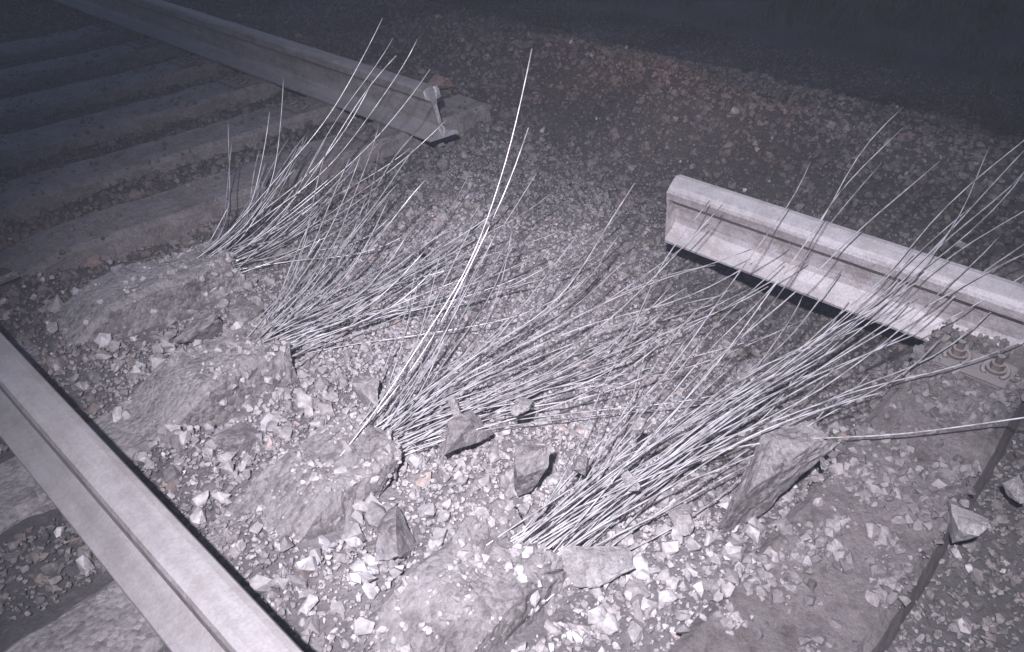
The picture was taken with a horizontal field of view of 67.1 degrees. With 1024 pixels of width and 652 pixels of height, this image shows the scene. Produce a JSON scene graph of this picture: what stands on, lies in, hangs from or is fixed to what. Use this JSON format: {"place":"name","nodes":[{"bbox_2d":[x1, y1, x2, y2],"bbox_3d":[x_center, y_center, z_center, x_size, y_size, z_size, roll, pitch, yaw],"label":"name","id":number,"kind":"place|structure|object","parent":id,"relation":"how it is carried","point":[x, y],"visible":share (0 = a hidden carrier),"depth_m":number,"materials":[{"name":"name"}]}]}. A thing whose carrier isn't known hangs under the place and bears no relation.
{"place":"outdoors","nodes":[
{"label":"outdoors","id":0,"kind":"place"},
{"bbox_2d":[0,0,1023,651],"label":"ground","id":1,"kind":"structure","parent":0,"point":[928,56],"depth_m":2.82,"materials":[{"name":"grey gravel"}]},
{"bbox_2d":[0,271,19,284],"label":"concrete chunk","id":2,"kind":"object","parent":1,"relation":"on","point":[10,276],"visible":1,"depth_m":2.36,"materials":[{"name":"grey concrete"}]},
{"bbox_2d":[0,8,204,62],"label":"concrete sleeper","id":3,"kind":"object","parent":1,"relation":"on","point":[56,43],"visible":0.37,"depth_m":4.63,"materials":[{"name":"grey concrete"}]},
{"bbox_2d":[7,241,242,367],"bbox_3d":[-1.296,0.081,2.200,0.290,0.271,1.191,28,44,34],"label":"broken concrete sleeper","id":4,"kind":"object","parent":1,"relation":"on","point":[106,318],"visible":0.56,"depth_m":2.25,"materials":[{"name":"grey concrete"}]},
{"bbox_2d":[0,23,249,94],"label":"concrete sleeper","id":5,"kind":"object","parent":1,"relation":"on","point":[110,62],"visible":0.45,"depth_m":4.26,"materials":[{"name":"grey concrete"}]},
{"bbox_2d":[0,317,295,534],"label":"broken concrete sleeper","id":6,"kind":"object","parent":1,"relation":"on","point":[23,497],"visible":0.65,"depth_m":1.90,"materials":[{"name":"grey concrete"}]},
{"bbox_2d":[0,37,297,130],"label":"concrete sleeper","id":7,"kind":"object","parent":1,"relation":"on","point":[53,99],"visible":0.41,"depth_m":3.89,"materials":[{"name":"grey concrete"}]},
{"bbox_2d":[0,332,303,651],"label":"railway rail","id":8,"kind":"object","parent":1,"relation":"on","point":[181,587],"visible":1,"depth_m":1.47,"materials":[{"name":"metal"}]},
{"bbox_2d":[0,53,332,167],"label":"concrete sleeper","id":9,"kind":"object","parent":1,"relation":"on","point":[49,140],"visible":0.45,"depth_m":3.54,"materials":[{"name":"grey concrete"}]},
{"bbox_2d":[218,69,255,88],"bbox_3d":[-1.397,-1.253,3.906,0.170,0.066,0.120,28,44,34],"label":"rail fastening","id":10,"kind":"object","parent":9,"relation":"on","point":[233,80],"visible":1,"depth_m":3.89,"materials":[{"name":"metal"}]},
{"bbox_2d":[173,311,222,343],"bbox_3d":[-0.889,0.004,2.203,0.101,0.091,0.180,8,16,11],"label":"concrete chunk","id":11,"kind":"object","parent":1,"relation":"on","point":[204,325],"visible":0.95,"depth_m":2.18,"materials":[{"name":"grey concrete"}]},
{"bbox_2d":[0,76,408,220],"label":"concrete sleeper","id":12,"kind":"object","parent":1,"relation":"on","point":[84,182],"visible":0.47,"depth_m":3.16,"materials":[{"name":"grey concrete"}]},
{"bbox_2d":[53,0,457,141],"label":"broken railway rail","id":13,"kind":"object","parent":12,"relation":"on","point":[315,73],"visible":0.98,"depth_m":3.83,"materials":[{"name":"metal"}]},
{"bbox_2d":[276,92,317,114],"bbox_3d":[-1.010,-1.047,3.609,0.170,0.066,0.120,28,44,34],"label":"rail fastening","id":14,"kind":"object","parent":12,"relation":"on","point":[299,106],"visible":0.96,"depth_m":3.59,"materials":[{"name":"metal"}]},
{"bbox_2d":[8,402,403,651],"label":"broken concrete sleeper","id":15,"kind":"object","parent":1,"relation":"on","point":[95,623],"visible":0.51,"depth_m":1.61,"materials":[{"name":"grey concrete"}]},
{"bbox_2d":[211,421,265,460],"bbox_3d":[-0.640,0.269,1.826,0.093,0.070,0.141,20,20,27],"label":"concrete chunk","id":16,"kind":"object","parent":1,"relation":"on","point":[239,438],"visible":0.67,"depth_m":1.79,"materials":[{"name":"grey concrete"}]},
{"bbox_2d":[0,94,490,285],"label":"concrete sleeper","id":17,"kind":"object","parent":1,"relation":"on","point":[179,212],"visible":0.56,"depth_m":2.82,"materials":[{"name":"grey concrete"}]},
{"bbox_2d":[342,118,386,142],"bbox_3d":[-0.637,-0.848,3.322,0.170,0.066,0.120,28,44,34],"label":"rail fastening","id":18,"kind":"object","parent":17,"relation":"on","point":[364,133],"visible":0.91,"depth_m":3.31,"materials":[{"name":"metal"}]},
{"bbox_2d":[437,101,452,117],"bbox_3d":[-0.371,-1.010,3.556,0.170,0.066,0.120,28,44,34],"label":"rail fastening","id":19,"kind":"object","parent":17,"relation":"on","point":[443,112],"visible":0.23,"depth_m":3.52,"materials":[{"name":"metal"}]},
{"bbox_2d":[229,296,268,325],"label":"concrete chunk","id":20,"kind":"object","parent":1,"relation":"on","point":[243,311],"visible":0.78,"depth_m":2.22,"materials":[{"name":"grey concrete"}]},
{"bbox_2d":[193,19,449,282],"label":"reinforcement wires","id":21,"kind":"object","parent":1,"relation":"on","point":[239,231],"visible":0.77,"depth_m":2.56,"materials":[{"name":"metal"}]},
{"bbox_2d":[351,377,378,408],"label":"concrete chunk","id":22,"kind":"object","parent":1,"relation":"on","point":[365,390],"visible":0.88,"depth_m":1.94,"materials":[{"name":"grey concrete"}]},
{"bbox_2d":[238,124,620,367],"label":"reinforcement wires","id":23,"kind":"object","parent":1,"relation":"on","point":[299,341],"visible":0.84,"depth_m":2.28,"materials":[{"name":"metal"}]},
{"bbox_2d":[412,239,420,247],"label":"concrete chunk","id":24,"kind":"object","parent":23,"relation":"on","point":[415,242],"visible":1,"depth_m":2.33,"materials":[{"name":"grey concrete"}]},
{"bbox_2d":[429,74,452,88],"bbox_3d":[-0.384,-1.255,3.970,0.154,0.069,0.082,-30,44,-35],"label":"brick fragment","id":25,"kind":"object","parent":1,"relation":"on","point":[439,81],"visible":0.7,"depth_m":3.95,"materials":[{"name":"red brick"}]},
{"bbox_2d":[343,503,579,651],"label":"broken concrete sleeper","id":26,"kind":"object","parent":1,"relation":"on","point":[500,598],"visible":0.84,"depth_m":1.41,"materials":[{"name":"grey concrete"}]},
{"bbox_2d":[0,37,1023,651],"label":"concrete rubble","id":27,"kind":"object","parent":1,"relation":"on","point":[370,509],"visible":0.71,"depth_m":1.70,"materials":[{"name":"stone"}]},
{"bbox_2d":[437,409,493,454],"bbox_3d":[-0.121,0.250,1.836,0.091,0.078,0.160,20,30,27],"label":"concrete chunk","id":28,"kind":"object","parent":27,"relation":"on","point":[461,430],"visible":0.99,"depth_m":1.81,"materials":[{"name":"grey concrete"}]},
{"bbox_2d":[448,396,460,416],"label":"concrete chunk","id":29,"kind":"object","parent":28,"relation":"on","point":[455,408],"visible":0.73,"depth_m":1.82,"materials":[{"name":"grey concrete"}]},
{"bbox_2d":[560,546,635,587],"bbox_3d":[0.165,0.466,1.501,0.148,0.055,0.080,-1,44,-20],"label":"concrete chunk","id":30,"kind":"object","parent":27,"relation":"on","point":[593,566],"visible":1,"depth_m":1.48,"materials":[{"name":"grey concrete"}]},
{"bbox_2d":[668,499,694,535],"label":"concrete chunk","id":31,"kind":"object","parent":27,"relation":"on","point":[680,516],"visible":0.98,"depth_m":1.61,"materials":[{"name":"grey concrete"}]},
{"bbox_2d":[330,55,855,459],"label":"reinforcement wires","id":32,"kind":"object","parent":1,"relation":"on","point":[412,432],"visible":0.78,"depth_m":1.97,"materials":[{"name":"metal"}]},
{"bbox_2d":[511,396,532,415],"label":"concrete chunk","id":33,"kind":"object","parent":32,"relation":"on","point":[521,405],"visible":1,"depth_m":1.80,"materials":[{"name":"grey concrete"}]},
{"bbox_2d":[544,290,902,602],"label":"reinforcement wires","id":34,"kind":"object","parent":1,"relation":"on","point":[681,463],"visible":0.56,"depth_m":1.74,"materials":[{"name":"metal"}]},
{"bbox_2d":[514,105,1023,584],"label":"reinforcement wires","id":35,"kind":"object","parent":1,"relation":"on","point":[571,499],"visible":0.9,"depth_m":1.78,"materials":[{"name":"metal"}]},
{"bbox_2d":[570,455,588,475],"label":"concrete chunk","id":36,"kind":"object","parent":35,"relation":"on","point":[580,464],"visible":1,"depth_m":1.63,"materials":[{"name":"grey concrete"}]},
{"bbox_2d":[621,471,640,491],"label":"concrete chunk","id":37,"kind":"object","parent":35,"relation":"on","point":[629,480],"visible":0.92,"depth_m":1.62,"materials":[{"name":"grey concrete"}]},
{"bbox_2d":[632,417,645,434],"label":"concrete chunk","id":38,"kind":"object","parent":35,"relation":"on","point":[638,423],"visible":1,"depth_m":1.68,"materials":[{"name":"grey concrete"}]},
{"bbox_2d":[718,421,839,532],"bbox_3d":[0.562,0.316,1.692,0.325,0.173,0.099,-20,39,-26],"label":"concrete chunk","id":39,"kind":"object","parent":1,"relation":"on","point":[785,459],"visible":1,"depth_m":1.65,"materials":[{"name":"grey concrete"}]},
{"bbox_2d":[668,259,1023,651],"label":"concrete sleeper","id":40,"kind":"object","parent":1,"relation":"on","point":[868,626],"visible":0.61,"depth_m":1.51,"materials":[{"name":"grey concrete"}]},
{"bbox_2d":[665,175,1023,345],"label":"broken railway rail","id":41,"kind":"object","parent":40,"relation":"on","point":[859,259],"visible":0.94,"depth_m":2.20,"materials":[{"name":"metal"}]},
{"bbox_2d":[948,504,988,542],"bbox_3d":[0.889,0.401,1.532,0.074,0.092,0.083,-22,41,-29],"label":"concrete chunk","id":42,"kind":"object","parent":40,"relation":"on","point":[965,524],"visible":0.98,"depth_m":1.51,"materials":[{"name":"grey concrete"}]},
{"bbox_2d":[931,339,1017,389],"bbox_3d":[1.159,0.083,1.922,0.170,0.066,0.120,28,44,34],"label":"rail fastening","id":43,"kind":"object","parent":40,"relation":"on","point":[993,373],"visible":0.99,"depth_m":1.91,"materials":[{"name":"metal"}]},
{"bbox_2d":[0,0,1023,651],"bbox_3d":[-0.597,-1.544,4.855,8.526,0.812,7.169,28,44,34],"label":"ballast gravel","id":44,"kind":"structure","parent":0,"point":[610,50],"depth_m":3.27,"materials":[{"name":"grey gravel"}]},
{"bbox_2d":[0,9,1023,651],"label":"crushed stone grit","id":45,"kind":"object","parent":44,"relation":"on","point":[910,507],"visible":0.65,"depth_m":2.09,"materials":[{"name":"grey gravel"}]},
{"bbox_2d":[374,505,416,560],"bbox_3d":[-0.241,0.427,1.587,0.086,0.088,0.174,-4,15,-6],"label":"concrete chunk","id":46,"kind":"object","parent":45,"relation":"on","point":[395,539],"visible":1,"depth_m":1.53,"materials":[{"name":"grey concrete"}]},
{"bbox_2d":[514,443,551,495],"bbox_3d":[0.043,0.317,1.696,0.082,0.108,0.085,4,35,5],"label":"concrete chunk","id":47,"kind":"object","parent":44,"relation":"on","point":[531,462],"visible":1,"depth_m":1.68,"materials":[{"name":"grey concrete"}]},
{"bbox_2d":[1002,474,1023,503],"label":"concrete chunk","id":48,"kind":"object","parent":44,"relation":"on","point":[1013,488],"visible":1,"depth_m":1.65,"materials":[{"name":"grey concrete"}]},
{"bbox_2d":[423,0,1023,136],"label":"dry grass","id":49,"kind":"structure","parent":0,"point":[878,12],"depth_m":7.03,"materials":[{"name":"beige plant"}]}
]}

